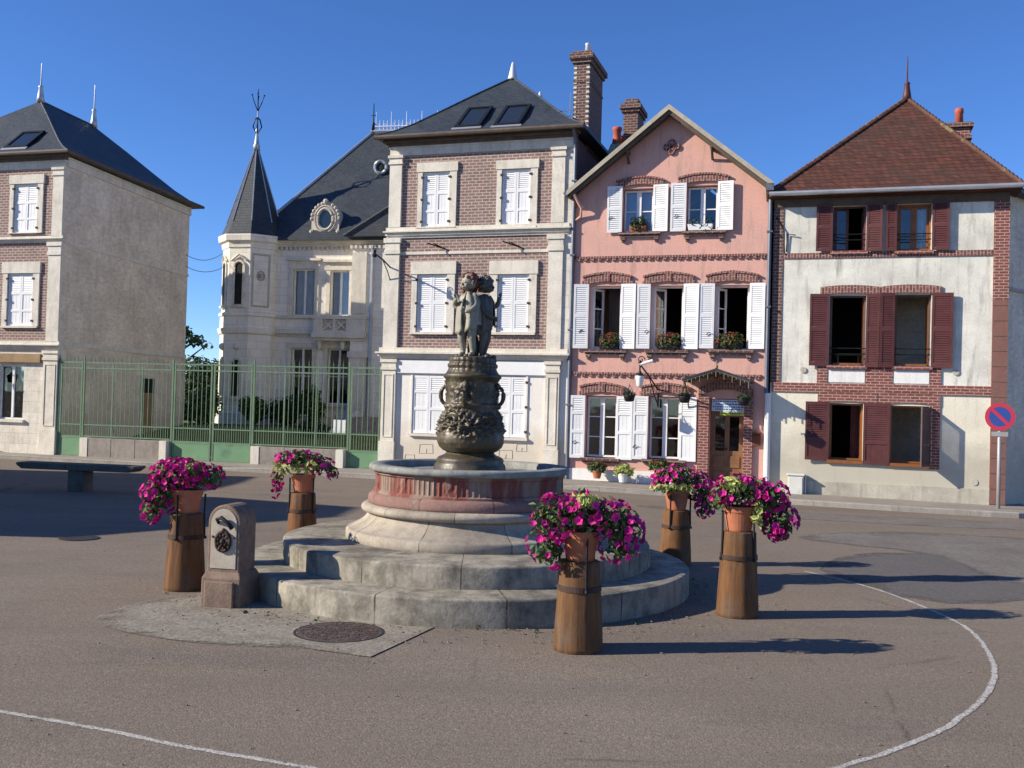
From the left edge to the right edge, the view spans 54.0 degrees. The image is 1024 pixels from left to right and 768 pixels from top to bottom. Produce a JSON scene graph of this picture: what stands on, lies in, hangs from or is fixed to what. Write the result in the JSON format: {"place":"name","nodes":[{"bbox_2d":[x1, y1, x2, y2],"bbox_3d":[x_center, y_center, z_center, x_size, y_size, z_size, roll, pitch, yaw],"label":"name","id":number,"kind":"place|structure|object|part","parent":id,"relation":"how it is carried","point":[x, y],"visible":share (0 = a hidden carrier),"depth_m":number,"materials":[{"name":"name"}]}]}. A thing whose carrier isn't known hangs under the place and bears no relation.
{"place":"outdoors","nodes":[
{"label":"outdoors","id":0,"kind":"place"},
{"bbox_2d":[0,420,377,466],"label":"lawn","id":1,"kind":"structure","parent":0,"point":[217,436],"depth_m":36.15,"materials":[{"name":"green plant"}]},
{"bbox_2d":[185,325,212,356],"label":"garden tree","id":2,"kind":"object","parent":1,"relation":"on","point":[194,341],"visible":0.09,"depth_m":46.97,"materials":[{"name":"green plant"}]},
{"bbox_2d":[183,355,216,420],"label":"tall hedge","id":3,"kind":"object","parent":1,"relation":"on","point":[186,376],"visible":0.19,"depth_m":45.26,"materials":[{"name":"green plant"}]},
{"bbox_2d":[183,359,218,420],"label":"tall hedge","id":4,"kind":"object","parent":1,"relation":"on","point":[205,377],"visible":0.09,"depth_m":44.36,"materials":[{"name":"green plant"}]},
{"bbox_2d":[185,387,222,423],"bbox_3d":[-12.377,0.963,40.246,1.373,1.700,1.753,3,-1,-40],"label":"garden shrub","id":5,"kind":"object","parent":1,"relation":"on","point":[197,409],"visible":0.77,"depth_m":39.94,"materials":[{"name":"green plant"}]},
{"bbox_2d":[238,396,267,424],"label":"garden shrub","id":6,"kind":"object","parent":1,"relation":"on","point":[245,406],"visible":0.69,"depth_m":40.08,"materials":[{"name":"green plant"}]},
{"bbox_2d":[263,393,308,425],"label":"garden shrub","id":7,"kind":"object","parent":1,"relation":"on","point":[292,415],"visible":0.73,"depth_m":40.14,"materials":[{"name":"green plant"}]},
{"bbox_2d":[296,383,326,422],"bbox_3d":[-8.023,0.952,40.190,1.114,1.952,1.323,1,-1,22],"label":"garden shrub","id":8,"kind":"object","parent":1,"relation":"on","point":[310,400],"visible":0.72,"depth_m":39.95,"materials":[{"name":"green plant"}]},
{"bbox_2d":[298,420,328,437],"bbox_3d":[-7.229,1.723,36.466,1.184,0.823,1.469,2,-1,0],"label":"garden shrub","id":9,"kind":"object","parent":1,"relation":"on","point":[318,427],"visible":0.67,"depth_m":36.23,"materials":[{"name":"green plant"}]},
{"bbox_2d":[328,410,380,434],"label":"garden steps","id":10,"kind":"structure","parent":1,"relation":"on","point":[361,428],"depth_m":38.18,"materials":[{"name":"stone"}]},
{"bbox_2d":[241,578,708,632],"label":"weeds","id":11,"kind":"object","parent":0,"point":[246,612],"visible":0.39,"depth_m":9.20,"materials":[{"name":"green plant"}]},
{"bbox_2d":[0,459,1023,767],"bbox_3d":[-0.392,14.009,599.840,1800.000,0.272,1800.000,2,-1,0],"label":"ground","id":12,"kind":"structure","parent":0,"point":[512,701],"depth_m":7.43,"materials":[{"name":"grey asphalt"}]},
{"bbox_2d":[56,354,85,455],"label":"garden gate","id":13,"kind":"structure","parent":12,"relation":"on","point":[67,444],"depth_m":30.96,"materials":[{"name":"green metal"}]},
{"bbox_2d":[59,535,99,540],"bbox_3d":[-5.901,2.111,13.708,0.520,0.032,0.520,2,-1,0],"label":"utility cover","id":14,"kind":"object","parent":12,"relation":"on","point":[79,538],"visible":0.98,"depth_m":13.66,"materials":[{"name":"metal"}]},
{"bbox_2d":[16,461,145,491],"bbox_3d":[-8.959,1.990,20.860,2.640,0.670,0.480,1,-1,9],"label":"stone bench","id":15,"kind":"object","parent":12,"relation":"on","point":[80,477],"visible":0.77,"depth_m":20.69,"materials":[{"name":"grey stone"}]},
{"bbox_2d":[0,64,204,454],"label":"brick house","id":16,"kind":"structure","parent":12,"relation":"on","point":[94,235],"depth_m":32.66,"materials":[{"name":"paint"}]},
{"bbox_2d":[0,365,23,418],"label":"window","id":17,"kind":"structure","parent":16,"relation":"in","point":[12,376],"depth_m":31.73,"materials":[{"name":"white paint"}]},
{"bbox_2d":[0,262,41,327],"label":"window","id":18,"kind":"structure","parent":16,"relation":"in","point":[22,300],"depth_m":31.57,"materials":[{"name":"wood"}]},
{"bbox_2d":[7,174,45,233],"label":"window","id":19,"kind":"structure","parent":16,"relation":"in","point":[27,216],"depth_m":31.61,"materials":[{"name":"wood"}]},
{"bbox_2d":[138,375,155,434],"bbox_3d":[-13.212,1.026,36.381,0.050,2.650,1.050,1,-1,9],"label":"door","id":20,"kind":"structure","parent":16,"relation":"in","point":[147,402],"depth_m":36.38,"materials":[{"name":"wood"}]},
{"bbox_2d":[79,356,172,459],"bbox_3d":[-11.641,0.811,30.650,2.960,3.340,0.712,1,-1,14],"label":"iron fence","id":21,"kind":"object","parent":12,"relation":"on","point":[110,446],"visible":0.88,"depth_m":30.39,"materials":[{"name":"metal"}]},
{"bbox_2d":[164,494,206,591],"bbox_3d":[-3.367,1.632,10.376,0.407,1.000,0.406,2,-1,0],"label":"wooden barrel","id":22,"kind":"object","parent":12,"relation":"on","point":[185,562],"visible":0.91,"depth_m":10.22,"materials":[{"name":"brown wood"}]},
{"bbox_2d":[138,456,225,524],"bbox_3d":[-3.403,1.104,10.370,0.855,0.716,0.566,2,-1,0],"label":"potted petunia","id":23,"kind":"object","parent":22,"relation":"on","point":[178,474],"visible":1,"depth_m":10.27,"materials":[{"name":"plant"}]},
{"bbox_2d":[169,358,255,462],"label":"double gate","id":24,"kind":"structure","parent":12,"relation":"on","point":[233,452],"depth_m":29.80,"materials":[{"name":"green metal"}]},
{"bbox_2d":[96,593,432,656],"bbox_3d":[-2.221,2.109,8.966,2.926,0.001,1.865,1,-1,21],"label":"worn apron","id":25,"kind":"object","parent":12,"relation":"on","point":[198,623],"visible":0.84,"depth_m":8.74,"materials":[{"name":"concrete"}]},
{"bbox_2d":[201,502,258,608],"bbox_3d":[-2.712,1.659,9.665,0.410,1.015,0.476,1,-1,12],"label":"water post","id":26,"kind":"object","parent":25,"relation":"on","point":[230,578],"visible":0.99,"depth_m":9.53,"materials":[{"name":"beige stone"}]},
{"bbox_2d":[293,622,383,642],"bbox_3d":[-1.480,2.127,8.599,0.770,0.027,0.770,2,-1,0],"label":"drain cover","id":27,"kind":"object","parent":25,"relation":"on","point":[331,632],"visible":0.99,"depth_m":8.56,"materials":[{"name":"metal"}]},
{"bbox_2d":[250,359,348,467],"bbox_3d":[-6.104,0.940,29.299,2.900,3.340,0.712,1,-1,14],"label":"iron fence","id":28,"kind":"object","parent":12,"relation":"on","point":[265,453],"visible":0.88,"depth_m":29.12,"materials":[{"name":"metal"}]},
{"bbox_2d":[333,416,345,432],"bbox_3d":[-4.984,1.161,28.934,0.380,0.505,0.118,1,-1,14],"label":"garden notice","id":29,"kind":"object","parent":28,"relation":"hanging from","point":[339,426],"visible":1,"depth_m":28.97,"materials":[{"name":"white plastic"}]},
{"bbox_2d":[287,478,316,532],"bbox_3d":[-2.747,1.715,13.166,0.406,0.980,0.407,1,-1,16],"label":"wooden barrel","id":30,"kind":"object","parent":12,"relation":"on","point":[302,511],"visible":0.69,"depth_m":13.02,"materials":[{"name":"brown wood"}]},
{"bbox_2d":[270,449,338,498],"bbox_3d":[-2.709,1.190,13.173,0.890,0.666,0.562,2,-1,0],"label":"potted petunia","id":31,"kind":"object","parent":30,"relation":"on","point":[302,482],"visible":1,"depth_m":13.06,"materials":[{"name":"plant"}]},
{"bbox_2d":[215,89,437,426],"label":"stone mansion","id":32,"kind":"structure","parent":12,"relation":"on","point":[303,274],"depth_m":41.71,"materials":[{"name":"stone"}]},
{"bbox_2d":[286,343,317,400],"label":"window","id":33,"kind":"structure","parent":32,"relation":"in","point":[301,346],"depth_m":41.93,"materials":[{"name":"white paint"}]},
{"bbox_2d":[286,258,321,317],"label":"window","id":34,"kind":"structure","parent":32,"relation":"in","point":[296,263],"depth_m":41.92,"materials":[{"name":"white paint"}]},
{"bbox_2d":[322,344,349,407],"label":"window","id":35,"kind":"structure","parent":32,"relation":"in","point":[325,390],"depth_m":41.63,"materials":[{"name":"white paint"}]},
{"bbox_2d":[323,259,351,315],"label":"window","id":36,"kind":"structure","parent":32,"relation":"in","point":[333,264],"depth_m":41.67,"materials":[{"name":"white paint"}]},
{"bbox_2d":[346,360,381,468],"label":"garden gate","id":37,"kind":"structure","parent":12,"relation":"on","point":[362,459],"depth_m":28.69,"materials":[{"name":"green metal"}]},
{"bbox_2d":[254,272,688,629],"bbox_3d":[-0.469,0.523,11.376,4.956,3.578,4.955,2,-1,0],"label":"fountain","id":38,"kind":"object","parent":12,"relation":"on","point":[438,542],"visible":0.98,"depth_m":10.21,"materials":[{"name":"grey stone"}]},
{"bbox_2d":[374,43,609,478],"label":"brick house","id":39,"kind":"structure","parent":12,"relation":"on","point":[481,182],"depth_m":27.85,"materials":[{"name":"stone"}]},
{"bbox_2d":[372,245,390,279],"bbox_3d":[-3.614,-3.321,28.046,0.190,0.948,1.088,1,-1,18],"label":"wall lamp","id":40,"kind":"object","parent":39,"relation":"attached to","point":[374,254],"visible":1,"depth_m":27.83,"materials":[{"name":"black metal"}]},
{"bbox_2d":[408,375,446,436],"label":"window","id":41,"kind":"structure","parent":39,"relation":"in","point":[427,408],"depth_m":28.14,"materials":[{"name":"white paint"}]},
{"bbox_2d":[409,261,456,334],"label":"window","id":42,"kind":"structure","parent":39,"relation":"in","point":[433,308],"depth_m":28.14,"materials":[{"name":"wood"}]},
{"bbox_2d":[416,161,458,227],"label":"window","id":43,"kind":"structure","parent":39,"relation":"in","point":[439,206],"depth_m":28.19,"materials":[{"name":"wood"}]},
{"bbox_2d":[498,376,527,440],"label":"window","id":44,"kind":"structure","parent":39,"relation":"in","point":[514,408],"depth_m":27.35,"materials":[{"name":"white paint"}]},
{"bbox_2d":[489,260,538,334],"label":"window","id":45,"kind":"structure","parent":39,"relation":"in","point":[516,313],"depth_m":27.40,"materials":[{"name":"wood"}]},
{"bbox_2d":[495,158,539,227],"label":"window","id":46,"kind":"structure","parent":39,"relation":"in","point":[519,203],"depth_m":27.47,"materials":[{"name":"wood"}]},
{"bbox_2d":[0,571,997,767],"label":"painted line","id":47,"kind":"object","parent":12,"relation":"on","point":[982,698],"visible":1,"depth_m":6.13,"materials":[{"name":"white paint"}]},
{"bbox_2d":[0,454,1023,518],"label":"kerb","id":48,"kind":"structure","parent":12,"relation":"on","point":[964,512],"depth_m":24.42,"materials":[{"name":"concrete"}]},
{"bbox_2d":[14,573,1012,766],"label":"loose grit","id":49,"kind":"object","parent":12,"relation":"on","point":[508,638],"visible":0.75,"depth_m":8.78,"materials":[{"name":"grey gravel"}]},
{"bbox_2d":[553,535,602,654],"bbox_3d":[0.553,1.725,8.270,0.407,0.950,0.406,1,-1,31],"label":"wooden barrel","id":50,"kind":"object","parent":12,"relation":"on","point":[578,629],"visible":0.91,"depth_m":8.11,"materials":[{"name":"brown wood"}]},
{"bbox_2d":[524,487,645,570],"bbox_3d":[0.606,1.190,8.269,1.010,0.676,0.557,2,-1,0],"label":"potted petunia","id":51,"kind":"object","parent":50,"relation":"on","point":[582,511],"visible":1,"depth_m":8.14,"materials":[{"name":"plant"}]},
{"bbox_2d":[563,98,774,488],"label":"pink house","id":52,"kind":"structure","parent":12,"relation":"on","point":[667,169],"depth_m":26.21,"materials":[{"name":"paint"}]},
{"bbox_2d":[569,382,632,463],"bbox_3d":[2.387,1.015,26.633,1.674,2.140,0.370,1,-1,18],"label":"window","id":53,"kind":"structure","parent":52,"relation":"in","point":[624,409],"depth_m":26.65,"materials":[{"name":"white paint"}]},
{"bbox_2d":[573,271,635,359],"bbox_3d":[2.537,-1.803,26.865,1.669,2.330,0.751,1,-1,18],"label":"window","id":54,"kind":"structure","parent":52,"relation":"in","point":[627,290],"depth_m":26.71,"materials":[{"name":"white paint"}]},
{"bbox_2d":[599,332,619,349],"bbox_3d":[2.573,-1.135,26.528,0.575,0.484,0.384,1,-1,18],"label":"window box","id":55,"kind":"object","parent":52,"relation":"on","point":[612,343],"visible":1,"depth_m":26.47,"materials":[{"name":"green plant"}]},
{"bbox_2d":[623,384,635,401],"bbox_3d":[3.000,0.231,25.644,0.356,0.443,0.353,1,-1,18],"label":"hanging basket","id":56,"kind":"object","parent":52,"relation":"hanging from","point":[629,398],"visible":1,"depth_m":25.55,"materials":[{"name":"black metal"}]},
{"bbox_2d":[629,215,646,231],"bbox_3d":[3.302,-4.199,26.374,0.465,0.458,0.368,1,-1,18],"label":"window box","id":57,"kind":"object","parent":52,"relation":"on","point":[637,226],"visible":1,"depth_m":26.32,"materials":[{"name":"ceramic"}]},
{"bbox_2d":[607,176,668,242],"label":"window","id":58,"kind":"structure","parent":52,"relation":"in","point":[660,191],"depth_m":26.44,"materials":[{"name":"white paint"}]},
{"bbox_2d":[635,356,658,407],"bbox_3d":[3.449,-0.049,25.642,0.452,1.288,1.192,1,-1,18],"label":"wall lamp","id":59,"kind":"object","parent":52,"relation":"attached to","point":[639,375],"visible":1,"depth_m":25.20,"materials":[{"name":"white metal"}]},
{"bbox_2d":[632,382,696,464],"bbox_3d":[3.976,1.024,26.125,1.655,2.130,0.370,1,-1,18],"label":"window","id":60,"kind":"structure","parent":52,"relation":"in","point":[687,417],"depth_m":26.14,"materials":[{"name":"white paint"}]},
{"bbox_2d":[636,271,699,359],"bbox_3d":[4.125,-1.769,26.357,1.617,2.310,0.750,1,-1,18],"label":"window","id":61,"kind":"structure","parent":52,"relation":"in","point":[690,291],"depth_m":26.16,"materials":[{"name":"white paint"}]},
{"bbox_2d":[656,332,681,349],"bbox_3d":[4.056,-1.118,26.058,0.689,0.479,0.399,1,-1,18],"label":"window box","id":62,"kind":"object","parent":52,"relation":"on","point":[667,345],"visible":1,"depth_m":26.00,"materials":[{"name":"green plant"}]},
{"bbox_2d":[678,386,691,402],"bbox_3d":[4.311,0.255,25.018,0.360,0.443,0.332,3,-2,-44],"label":"hanging basket","id":63,"kind":"object","parent":52,"relation":"hanging from","point":[684,397],"visible":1,"depth_m":24.92,"materials":[{"name":"black metal"}]},
{"bbox_2d":[687,213,712,230],"bbox_3d":[4.850,-4.170,25.889,0.637,0.439,0.389,1,-1,18],"label":"window box","id":64,"kind":"object","parent":52,"relation":"on","point":[695,226],"visible":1,"depth_m":25.84,"materials":[{"name":"white plastic"}]},
{"bbox_2d":[670,172,733,241],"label":"window","id":65,"kind":"structure","parent":52,"relation":"in","point":[725,189],"depth_m":25.94,"materials":[{"name":"white paint"}]},
{"bbox_2d":[697,381,752,480],"bbox_3d":[5.449,1.392,25.675,1.360,2.940,0.370,1,-1,18],"label":"door","id":66,"kind":"structure","parent":52,"relation":"in","point":[725,462],"depth_m":25.68,"materials":[{"name":"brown wood"}]},
{"bbox_2d":[712,399,743,415],"bbox_3d":[5.522,0.604,25.688,0.820,0.400,0.029,1,-1,18],"label":"door banner","id":67,"kind":"object","parent":52,"relation":"attached to","point":[732,407],"depth_m":25.68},
{"bbox_2d":[714,331,743,349],"bbox_3d":[5.524,-1.109,25.568,0.761,0.489,0.388,1,-1,18],"label":"window box","id":68,"kind":"object","parent":52,"relation":"on","point":[723,344],"visible":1,"depth_m":25.51,"materials":[{"name":"green plant"}]},
{"bbox_2d":[698,270,765,359],"bbox_3d":[5.684,-1.745,25.859,1.646,2.290,0.750,1,-1,18],"label":"window","id":69,"kind":"structure","parent":52,"relation":"in","point":[756,290],"depth_m":25.68,"materials":[{"name":"white paint"}]},
{"bbox_2d":[737,388,750,405],"bbox_3d":[5.675,0.314,24.560,0.359,0.443,0.346,1,-1,18],"label":"hanging basket","id":70,"kind":"object","parent":52,"relation":"hanging from","point":[743,400],"visible":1,"depth_m":24.48,"materials":[{"name":"black metal"}]},
{"bbox_2d":[752,431,760,445],"bbox_3d":[6.161,1.374,25.309,0.200,0.360,0.095,1,-1,18],"label":"letter box","id":71,"kind":"object","parent":52,"relation":"attached to","point":[756,438],"visible":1,"depth_m":25.27,"materials":[{"name":"black metal"}]},
{"bbox_2d":[660,494,691,565],"bbox_3d":[2.107,1.876,12.918,0.407,0.920,0.406,3,-2,-43],"label":"wooden barrel","id":72,"kind":"object","parent":12,"relation":"on","point":[675,535],"visible":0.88,"depth_m":12.76,"materials":[{"name":"brown wood"}]},
{"bbox_2d":[649,463,714,518],"bbox_3d":[2.187,1.375,12.914,0.881,0.697,0.554,2,-1,0],"label":"potted petunia","id":73,"kind":"object","parent":72,"relation":"on","point":[680,488],"visible":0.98,"depth_m":12.81,"materials":[{"name":"plant"}]},
{"bbox_2d":[716,510,758,619],"bbox_3d":[2.210,1.757,9.817,0.406,1.040,0.407,2,-1,-28],"label":"wooden barrel","id":74,"kind":"object","parent":12,"relation":"on","point":[737,593],"visible":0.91,"depth_m":9.66,"materials":[{"name":"brown wood"}]},
{"bbox_2d":[705,473,800,542],"bbox_3d":[2.349,1.215,9.839,0.929,0.681,0.523,2,-1,0],"label":"potted petunia","id":75,"kind":"object","parent":74,"relation":"on","point":[739,517],"visible":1,"depth_m":9.71,"materials":[{"name":"plant"}]},
{"bbox_2d":[637,505,1023,529],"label":"pale patch","id":76,"kind":"object","parent":12,"relation":"on","point":[902,520],"visible":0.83,"depth_m":19.83,"materials":[{"name":"grey asphalt"}]},
{"bbox_2d":[767,56,1023,505],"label":"cream house","id":77,"kind":"structure","parent":12,"relation":"on","point":[847,271],"depth_m":24.53,"materials":[{"name":"paint"}]},
{"bbox_2d":[809,293,879,368],"bbox_3d":[8.264,-1.294,25.012,1.640,1.840,0.689,1,-1,18],"label":"window","id":78,"kind":"structure","parent":77,"relation":"in","point":[820,326],"depth_m":24.83,"materials":[{"name":"paint"}]},
{"bbox_2d":[805,401,889,464],"bbox_3d":[8.298,1.206,24.911,1.961,1.501,0.684,1,-1,18],"label":"window","id":79,"kind":"structure","parent":77,"relation":"in","point":[874,425],"depth_m":24.73,"materials":[{"name":"brown wood"}]},
{"bbox_2d":[816,202,882,254],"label":"window","id":80,"kind":"structure","parent":77,"relation":"in","point":[871,234],"depth_m":24.87,"materials":[{"name":"red paint"}]},
{"bbox_2d":[887,406,931,467],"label":"window","id":81,"kind":"structure","parent":77,"relation":"in","point":[926,411],"depth_m":23.97,"materials":[{"name":"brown wood"}]},
{"bbox_2d":[879,293,953,369],"bbox_3d":[9.825,-1.266,24.497,1.641,1.850,0.719,1,-1,18],"label":"window","id":82,"kind":"structure","parent":77,"relation":"in","point":[942,303],"depth_m":24.26,"materials":[{"name":"paint"}]},
{"bbox_2d":[885,200,949,253],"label":"window","id":83,"kind":"structure","parent":77,"relation":"in","point":[941,209],"depth_m":24.40,"materials":[{"name":"brown wood"}]},
{"bbox_2d":[799,531,1023,583],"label":"pale patch","id":84,"kind":"object","parent":12,"relation":"on","point":[999,559],"visible":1,"depth_m":15.41,"materials":[{"name":"grey asphalt"}]},
{"bbox_2d":[820,552,1023,603],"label":"grey patch","id":85,"kind":"object","parent":12,"relation":"on","point":[930,577],"visible":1,"depth_m":12.33,"materials":[{"name":"grey asphalt"}]},
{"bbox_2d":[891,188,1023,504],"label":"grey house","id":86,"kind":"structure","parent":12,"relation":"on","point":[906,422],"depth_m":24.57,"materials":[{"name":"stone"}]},
{"bbox_2d":[0,452,1023,511],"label":"pavement","id":87,"kind":"structure","parent":0,"point":[1013,508],"depth_m":24.41,"materials":[{"name":"grey concrete"}]},
{"bbox_2d":[587,461,607,478],"bbox_3d":[2.221,2.227,26.227,0.548,0.471,0.413,1,-2,41],"label":"plant pot","id":88,"kind":"object","parent":87,"relation":"on","point":[597,469],"visible":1,"depth_m":26.13,"materials":[{"name":"ceramic"}]},
{"bbox_2d":[613,463,635,482],"bbox_3d":[2.886,2.284,25.947,0.599,0.505,0.425,1,-1,18],"label":"plant pot","id":89,"kind":"object","parent":87,"relation":"on","point":[623,472],"visible":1,"depth_m":25.84,"materials":[{"name":"white plastic"}]},
{"bbox_2d":[648,459,668,473],"bbox_3d":[3.756,2.138,25.741,0.548,0.457,0.432,1,-1,18],"label":"plant pot","id":90,"kind":"object","parent":87,"relation":"on","point":[657,464],"visible":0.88,"depth_m":25.63,"materials":[{"name":"ceramic"}]},
{"bbox_2d":[787,473,806,493],"bbox_3d":[7.032,2.630,24.850,0.470,0.820,0.270,1,-1,18],"label":"utility cabinet","id":91,"kind":"object","parent":87,"relation":"on","point":[796,483],"visible":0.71,"depth_m":24.75,"materials":[{"name":"metal"}]},
{"bbox_3d":[6.982,2.517,24.751,0.310,0.440,0.016,1,-1,18],"label":"door","id":92,"kind":"part","parent":91,"relation":"part of","materials":[{"name":"white metal"}]},
{"bbox_2d":[985,403,1014,508],"bbox_3d":[10.988,1.760,22.666,0.620,2.660,0.094,1,-1,22],"label":"no parking sign","id":93,"kind":"object","parent":87,"relation":"on","point":[999,417],"visible":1,"depth_m":22.64,"materials":[{"name":"metal"}]},
{"bbox_2d":[0,0,1023,380],"label":"sky","id":94,"kind":"structure","parent":0,"point":[779,84],"materials":[{"name":"blue"}]}
]}

